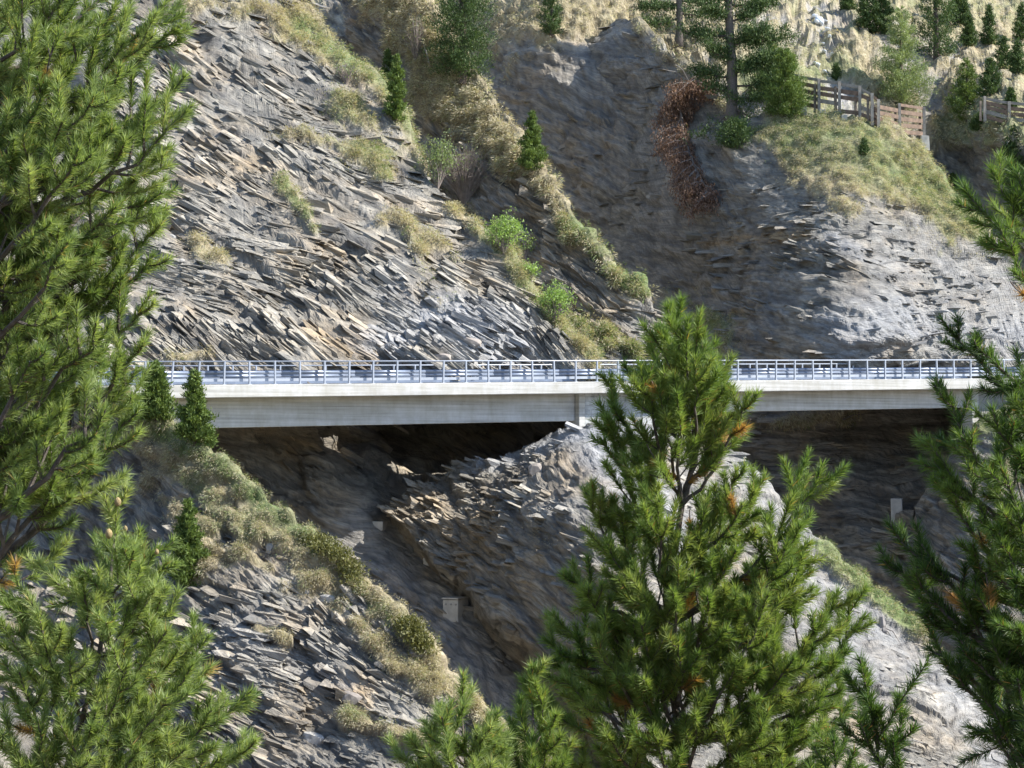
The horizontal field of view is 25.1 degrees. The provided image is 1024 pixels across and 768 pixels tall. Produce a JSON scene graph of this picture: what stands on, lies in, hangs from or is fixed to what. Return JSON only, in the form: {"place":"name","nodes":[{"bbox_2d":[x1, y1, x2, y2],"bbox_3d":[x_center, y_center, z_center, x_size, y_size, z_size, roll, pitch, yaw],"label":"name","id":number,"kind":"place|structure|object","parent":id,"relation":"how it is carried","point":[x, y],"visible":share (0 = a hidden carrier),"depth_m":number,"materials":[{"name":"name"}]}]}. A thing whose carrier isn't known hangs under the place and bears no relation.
{"place":"outdoors","nodes":[
{"label":"outdoors","id":0,"kind":"place"},
{"bbox_2d":[0,387,551,767],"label":"spur","id":1,"kind":"structure","parent":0,"point":[250,579],"depth_m":96.66,"materials":[{"name":"grey stone"}]},
{"bbox_2d":[133,359,178,423],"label":"conifer","id":2,"kind":"object","parent":1,"relation":"on","point":[161,400],"visible":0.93,"depth_m":103.33,"materials":[{"name":"green plant"}]},
{"bbox_2d":[164,496,212,588],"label":"conifer","id":3,"kind":"object","parent":1,"relation":"on","point":[190,550],"visible":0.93,"depth_m":97.76,"materials":[{"name":"green plant"}]},
{"bbox_2d":[168,367,218,447],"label":"conifer","id":4,"kind":"object","parent":1,"relation":"on","point":[194,416],"visible":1,"depth_m":102.15,"materials":[{"name":"green plant"}]},
{"bbox_2d":[0,400,513,767],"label":"rock slabs","id":5,"kind":"object","parent":1,"relation":"on","point":[303,680],"visible":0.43,"depth_m":94.11,"materials":[{"name":"grey stone"}]},
{"bbox_2d":[265,543,272,553],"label":"boulder","id":6,"kind":"object","parent":1,"relation":"on","point":[269,547],"visible":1,"depth_m":98.65,"materials":[{"name":"stone"}]},
{"bbox_2d":[303,731,324,744],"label":"boulder","id":7,"kind":"object","parent":1,"relation":"on","point":[310,737],"visible":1,"depth_m":91.64,"materials":[{"name":"stone"}]},
{"bbox_2d":[320,594,334,602],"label":"boulder","id":8,"kind":"object","parent":1,"relation":"on","point":[328,598],"visible":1,"depth_m":96.40,"materials":[{"name":"stone"}]},
{"bbox_2d":[109,390,551,767],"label":"grass","id":9,"kind":"structure","parent":1,"relation":"on","point":[424,671],"depth_m":97.23,"materials":[{"name":"plant"}]},
{"bbox_2d":[299,527,377,586],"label":"juniper","id":10,"kind":"object","parent":1,"relation":"on","point":[345,567],"visible":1,"depth_m":97.49,"materials":[{"name":"green plant"}]},
{"bbox_2d":[342,691,362,705],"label":"boulder","id":11,"kind":"object","parent":1,"relation":"on","point":[353,697],"visible":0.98,"depth_m":92.47,"materials":[{"name":"grey stone"}]},
{"bbox_2d":[385,610,441,658],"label":"juniper","id":12,"kind":"object","parent":1,"relation":"on","point":[406,624],"visible":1,"depth_m":94.44,"materials":[{"name":"green plant"}]},
{"bbox_2d":[409,650,422,658],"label":"boulder","id":13,"kind":"object","parent":1,"relation":"on","point":[415,654],"visible":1,"depth_m":94.22,"materials":[{"name":"grey stone"}]},
{"bbox_2d":[0,0,607,767],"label":"cliff","id":14,"kind":"structure","parent":0,"point":[334,508],"depth_m":131.76,"materials":[{"name":"grey stone"}]},
{"bbox_2d":[83,0,599,382],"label":"rock slabs","id":15,"kind":"object","parent":14,"relation":"on","point":[208,328],"visible":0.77,"depth_m":130.42,"materials":[{"name":"grey stone"}]},
{"bbox_2d":[333,56,362,83],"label":"shrub","id":16,"kind":"object","parent":15,"relation":"on","point":[345,77],"visible":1,"depth_m":148.66,"materials":[{"name":"green plant"}]},
{"bbox_2d":[408,317,423,326],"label":"boulder","id":17,"kind":"object","parent":15,"relation":"on","point":[417,320],"visible":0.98,"depth_m":128.70,"materials":[{"name":"stone"}]},
{"bbox_2d":[415,128,464,188],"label":"shrub","id":18,"kind":"object","parent":15,"relation":"on","point":[440,162],"visible":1,"depth_m":142.67,"materials":[{"name":"green plant"}]},
{"bbox_2d":[434,353,450,359],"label":"boulder","id":19,"kind":"object","parent":15,"relation":"on","point":[442,356],"visible":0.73,"depth_m":126.59,"materials":[{"name":"grey stone"}]},
{"bbox_2d":[463,337,481,348],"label":"boulder","id":20,"kind":"object","parent":15,"relation":"on","point":[475,342],"visible":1,"depth_m":128.23,"materials":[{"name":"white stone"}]},
{"bbox_2d":[483,206,532,254],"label":"shrub","id":21,"kind":"object","parent":15,"relation":"on","point":[505,235],"visible":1,"depth_m":135.81,"materials":[{"name":"green plant"}]},
{"bbox_2d":[373,521,386,530],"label":"concrete block","id":22,"kind":"structure","parent":14,"relation":"on","point":[381,525],"depth_m":121.44,"materials":[{"name":"grey concrete"}]},
{"bbox_2d":[160,0,608,381],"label":"grass","id":23,"kind":"structure","parent":14,"relation":"on","point":[576,335],"depth_m":141.08,"materials":[{"name":"plant"}]},
{"bbox_2d":[223,422,546,692],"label":"rock slabs","id":24,"kind":"object","parent":14,"relation":"on","point":[360,461],"visible":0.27,"depth_m":123.94,"materials":[{"name":"grey stone"}]},
{"bbox_2d":[381,52,407,122],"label":"conifer","id":25,"kind":"object","parent":14,"relation":"on","point":[396,105],"visible":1,"depth_m":146.12,"materials":[{"name":"green plant"}]},
{"bbox_2d":[9,378,1012,434],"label":"road bridge","id":26,"kind":"structure","parent":14,"relation":"on","point":[265,405],"depth_m":120.11,"materials":[{"name":"concrete"}]},
{"bbox_2d":[1,359,1022,384],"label":"railing","id":27,"kind":"object","parent":26,"relation":"on","point":[249,373],"visible":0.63,"depth_m":120.11,"materials":[{"name":"metal"}]},
{"bbox_2d":[76,363,967,384],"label":"railing","id":28,"kind":"object","parent":26,"relation":"on","point":[457,381],"visible":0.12,"depth_m":127.09,"materials":[{"name":"metal"}]},
{"bbox_2d":[520,258,544,281],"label":"shrub","id":29,"kind":"object","parent":14,"relation":"on","point":[533,270],"visible":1,"depth_m":135.02,"materials":[{"name":"green plant"}]},
{"bbox_2d":[534,279,577,322],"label":"shrub","id":30,"kind":"object","parent":14,"relation":"on","point":[556,300],"visible":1,"depth_m":132.46,"materials":[{"name":"green plant"}]},
{"bbox_2d":[341,0,656,368],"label":"rib","id":31,"kind":"object","parent":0,"point":[592,295],"visible":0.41,"depth_m":150.94,"materials":[{"name":"grey stone"}]},
{"bbox_2d":[379,48,392,80],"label":"conifer","id":32,"kind":"object","parent":31,"relation":"on","point":[387,58],"visible":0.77,"depth_m":163.84,"materials":[{"name":"green plant"}]},
{"bbox_2d":[403,13,427,63],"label":"shrub","id":33,"kind":"object","parent":31,"relation":"on","point":[416,39],"visible":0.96,"depth_m":162.87,"materials":[{"name":"grey plant"}]},
{"bbox_2d":[409,0,502,83],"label":"pine tree","id":34,"kind":"object","parent":31,"relation":"on","point":[458,16],"visible":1,"depth_m":159.29,"materials":[{"name":"green plant"}]},
{"bbox_2d":[440,137,495,204],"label":"shrub","id":35,"kind":"object","parent":31,"relation":"on","point":[466,179],"visible":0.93,"depth_m":152.59,"materials":[{"name":"grey plant"}]},
{"bbox_2d":[337,0,663,368],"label":"rock slabs","id":36,"kind":"object","parent":31,"relation":"on","point":[530,198],"visible":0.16,"depth_m":147.93,"materials":[{"name":"grey stone"}]},
{"bbox_2d":[345,0,661,368],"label":"grass","id":37,"kind":"structure","parent":31,"relation":"on","point":[602,325],"depth_m":154.11,"materials":[{"name":"plant"}]},
{"bbox_2d":[517,234,537,258],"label":"shrub","id":38,"kind":"object","parent":31,"relation":"on","point":[527,249],"visible":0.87,"depth_m":146.09,"materials":[{"name":"green plant"}]},
{"bbox_2d":[514,109,551,171],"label":"conifer","id":39,"kind":"object","parent":31,"relation":"on","point":[531,152],"visible":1,"depth_m":149.30,"materials":[{"name":"green plant"}]},
{"bbox_2d":[314,0,1023,286],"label":"hillside","id":40,"kind":"structure","parent":0,"point":[603,126],"depth_m":184.20,"materials":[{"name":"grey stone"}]},
{"bbox_2d":[536,0,564,36],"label":"conifer","id":41,"kind":"object","parent":40,"relation":"on","point":[552,11],"visible":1,"depth_m":185.49,"materials":[{"name":"green plant"}]},
{"bbox_2d":[630,0,724,48],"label":"pine tree","id":42,"kind":"object","parent":40,"relation":"on","point":[652,6],"visible":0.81,"depth_m":184.19,"materials":[{"name":"green plant"}]},
{"bbox_2d":[521,53,996,230],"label":"rock slabs","id":43,"kind":"object","parent":40,"relation":"on","point":[572,140],"visible":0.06,"depth_m":180.59,"materials":[{"name":"grey stone"}]},
{"bbox_2d":[748,41,783,92],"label":"pine tree","id":44,"kind":"object","parent":40,"relation":"on","point":[774,46],"visible":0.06,"depth_m":172.88,"materials":[{"name":"green plant"}]},
{"bbox_2d":[828,62,842,80],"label":"conifer","id":45,"kind":"object","parent":40,"relation":"on","point":[835,74],"visible":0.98,"depth_m":183.64,"materials":[{"name":"green plant"}]},
{"bbox_2d":[838,0,856,9],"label":"conifer","id":46,"kind":"object","parent":40,"relation":"on","point":[848,4],"visible":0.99,"depth_m":197.82,"materials":[{"name":"green plant"}]},
{"bbox_2d":[851,0,875,30],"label":"conifer","id":47,"kind":"object","parent":40,"relation":"on","point":[863,10],"visible":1,"depth_m":192.35,"materials":[{"name":"green plant"}]},
{"bbox_2d":[863,0,895,34],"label":"conifer","id":48,"kind":"object","parent":40,"relation":"on","point":[881,9],"visible":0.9,"depth_m":192.47,"materials":[{"name":"green plant"}]},
{"bbox_2d":[870,4,940,110],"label":"larch tree","id":49,"kind":"object","parent":40,"relation":"on","point":[900,58],"visible":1,"depth_m":182.25,"materials":[{"name":"green plant"}]},
{"bbox_2d":[909,0,967,59],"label":"conifer","id":50,"kind":"object","parent":40,"relation":"on","point":[937,29],"visible":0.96,"depth_m":191.81,"materials":[{"name":"green plant"}]},
{"bbox_2d":[947,172,959,190],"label":"conifer","id":51,"kind":"object","parent":40,"relation":"on","point":[951,176],"visible":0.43,"depth_m":177.78,"materials":[{"name":"green plant"}]},
{"bbox_2d":[946,0,970,25],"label":"conifer","id":52,"kind":"object","parent":40,"relation":"on","point":[962,6],"visible":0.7,"depth_m":201.57,"materials":[{"name":"green plant"}]},
{"bbox_2d":[942,57,982,122],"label":"larch tree","id":53,"kind":"object","parent":40,"relation":"on","point":[965,74],"visible":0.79,"depth_m":179.64,"materials":[{"name":"green plant"}]},
{"bbox_2d":[958,13,979,46],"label":"conifer","id":54,"kind":"object","parent":40,"relation":"on","point":[969,29],"visible":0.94,"depth_m":195.53,"materials":[{"name":"green plant"}]},
{"bbox_2d":[967,111,982,131],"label":"conifer","id":55,"kind":"object","parent":40,"relation":"on","point":[975,125],"visible":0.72,"depth_m":173.74,"materials":[{"name":"green plant"}]},
{"bbox_2d":[971,57,1003,95],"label":"conifer","id":56,"kind":"object","parent":40,"relation":"on","point":[989,82],"visible":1,"depth_m":177.32,"materials":[{"name":"green plant"}]},
{"bbox_2d":[978,3,999,45],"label":"conifer","id":57,"kind":"object","parent":40,"relation":"on","point":[988,21],"visible":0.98,"depth_m":197.48,"materials":[{"name":"green plant"}]},
{"bbox_2d":[979,96,1023,126],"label":"timber fence","id":58,"kind":"object","parent":40,"relation":"on","point":[1009,108],"visible":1,"depth_m":170.27,"materials":[{"name":"grey wood"}]},
{"bbox_2d":[991,35,1012,73],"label":"conifer","id":59,"kind":"object","parent":40,"relation":"on","point":[1002,61],"visible":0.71,"depth_m":185.90,"materials":[{"name":"green plant"}]},
{"bbox_2d":[1000,86,1019,106],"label":"conifer","id":60,"kind":"object","parent":40,"relation":"on","point":[1010,94],"visible":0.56,"depth_m":171.99,"materials":[{"name":"green plant"}]},
{"bbox_2d":[1001,124,1019,157],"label":"conifer","id":61,"kind":"object","parent":40,"relation":"on","point":[1012,145],"visible":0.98,"depth_m":168.74,"materials":[{"name":"green plant"}]},
{"bbox_2d":[1002,149,1023,187],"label":"conifer","id":62,"kind":"object","parent":40,"relation":"on","point":[1007,180],"visible":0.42,"depth_m":168.44,"materials":[{"name":"green plant"}]},
{"bbox_2d":[1007,37,1023,74],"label":"conifer","id":63,"kind":"object","parent":40,"relation":"on","point":[1015,61],"visible":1,"depth_m":180.35,"materials":[{"name":"green plant"}]},
{"bbox_2d":[1010,2,1023,39],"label":"conifer","id":64,"kind":"object","parent":40,"relation":"on","point":[1019,30],"visible":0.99,"depth_m":200.07,"materials":[{"name":"green plant"}]},
{"bbox_2d":[386,423,1023,767],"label":"spur","id":65,"kind":"structure","parent":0,"point":[513,634],"depth_m":114.89,"materials":[{"name":"grey stone"}]},
{"bbox_2d":[442,596,467,621],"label":"concrete block","id":66,"kind":"structure","parent":65,"relation":"on","point":[453,608],"depth_m":117.03,"materials":[{"name":"grey concrete"}]},
{"bbox_2d":[528,463,541,475],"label":"boulder","id":67,"kind":"object","parent":65,"relation":"on","point":[533,468],"visible":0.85,"depth_m":118.15,"materials":[{"name":"grey stone"}]},
{"bbox_2d":[377,421,1007,767],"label":"rock slabs","id":68,"kind":"object","parent":65,"relation":"on","point":[416,505],"visible":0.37,"depth_m":116.70,"materials":[{"name":"grey stone"}]},
{"bbox_2d":[521,522,944,668],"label":"grass","id":69,"kind":"structure","parent":65,"relation":"on","point":[870,583],"depth_m":119.94,"materials":[{"name":"plant"}]},
{"bbox_2d":[878,616,900,643],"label":"tree stump","id":70,"kind":"object","parent":65,"relation":"on","point":[882,625],"visible":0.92,"depth_m":118.04,"materials":[{"name":"grey wood"}]},
{"bbox_2d":[441,13,1023,712],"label":"cliff","id":71,"kind":"structure","parent":0,"point":[649,245],"depth_m":151.70,"materials":[{"name":"grey stone"}]},
{"bbox_2d":[648,64,723,224],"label":"dead tree","id":72,"kind":"object","parent":71,"relation":"on","point":[679,103],"visible":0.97,"depth_m":165.99,"materials":[{"name":"brown plant"}]},
{"bbox_2d":[708,112,762,149],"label":"shrub","id":73,"kind":"object","parent":71,"relation":"on","point":[730,134],"visible":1,"depth_m":160.64,"materials":[{"name":"green plant"}]},
{"bbox_2d":[671,0,806,143],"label":"pine tree","id":74,"kind":"object","parent":71,"relation":"on","point":[752,37],"visible":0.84,"depth_m":164.19,"materials":[{"name":"green plant"}]},
{"bbox_2d":[757,48,818,117],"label":"pine tree","id":75,"kind":"object","parent":71,"relation":"on","point":[791,89],"visible":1,"depth_m":161.32,"materials":[{"name":"green plant"}]},
{"bbox_2d":[592,17,1023,705],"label":"rock slabs","id":76,"kind":"object","parent":71,"relation":"on","point":[692,235],"visible":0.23,"depth_m":149.06,"materials":[{"name":"grey stone"}]},
{"bbox_2d":[630,15,1020,433],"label":"grass","id":77,"kind":"structure","parent":71,"relation":"on","point":[845,423],"depth_m":156.60,"materials":[{"name":"plant"}]},
{"bbox_2d":[776,74,929,150],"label":"timber fence","id":78,"kind":"object","parent":71,"relation":"on","point":[874,109],"visible":0.75,"depth_m":161.33,"materials":[{"name":"grey wood"}]},
{"bbox_2d":[858,136,869,155],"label":"conifer","id":79,"kind":"object","parent":71,"relation":"on","point":[864,148],"visible":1,"depth_m":156.30,"materials":[{"name":"green plant"}]},
{"bbox_2d":[891,498,902,521],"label":"concrete block","id":80,"kind":"structure","parent":71,"relation":"on","point":[896,505],"depth_m":141.73,"materials":[{"name":"grey concrete"}]},
{"bbox_2d":[811,6,833,73],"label":"stream","id":81,"kind":"structure","parent":0,"point":[821,21],"depth_m":192.10,"materials":[{"name":"white liquid"}]},
{"bbox_2d":[911,401,1023,601],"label":"abutment spur","id":82,"kind":"structure","parent":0,"point":[940,523],"depth_m":135.70,"materials":[{"name":"grey stone"}]},
{"bbox_3d":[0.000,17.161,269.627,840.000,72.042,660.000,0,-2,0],"label":"valley ground","id":83,"kind":"structure","parent":0,"visible":0},
{"bbox_2d":[0,0,201,590],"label":"pine tree","id":84,"kind":"object","parent":83,"relation":"on","point":[38,135],"visible":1,"depth_m":12.27,"materials":[{"name":"green plant"}]},
{"bbox_2d":[0,477,265,767],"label":"pine tree","id":85,"kind":"object","parent":83,"relation":"on","point":[135,724],"visible":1,"depth_m":11.77,"materials":[{"name":"green plant"}]},
{"bbox_2d":[381,665,519,767],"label":"pine tree","id":86,"kind":"object","parent":83,"relation":"on","point":[489,739],"visible":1,"depth_m":12.85,"materials":[{"name":"green plant"}]},
{"bbox_2d":[482,654,582,767],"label":"pine tree","id":87,"kind":"object","parent":83,"relation":"on","point":[532,687],"visible":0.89,"depth_m":13.33,"materials":[{"name":"green plant"}]},
{"bbox_2d":[532,290,881,767],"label":"pine tree","id":88,"kind":"object","parent":83,"relation":"on","point":[684,384],"visible":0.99,"depth_m":13.74,"materials":[{"name":"green plant"}]},
{"bbox_2d":[799,718,871,767],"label":"pine tree","id":89,"kind":"object","parent":83,"relation":"on","point":[836,752],"visible":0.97,"depth_m":12.44,"materials":[{"name":"green plant"}]},
{"bbox_2d":[829,647,936,767],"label":"pine tree","id":90,"kind":"object","parent":83,"relation":"on","point":[874,727],"visible":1,"depth_m":11.41,"materials":[{"name":"bark"},{"name":"green needle"}]},
{"bbox_2d":[867,146,1023,767],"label":"pine tree","id":91,"kind":"object","parent":83,"relation":"on","point":[1002,657],"visible":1,"depth_m":10.42,"materials":[{"name":"green needle"},{"name":"bark"}]}
]}

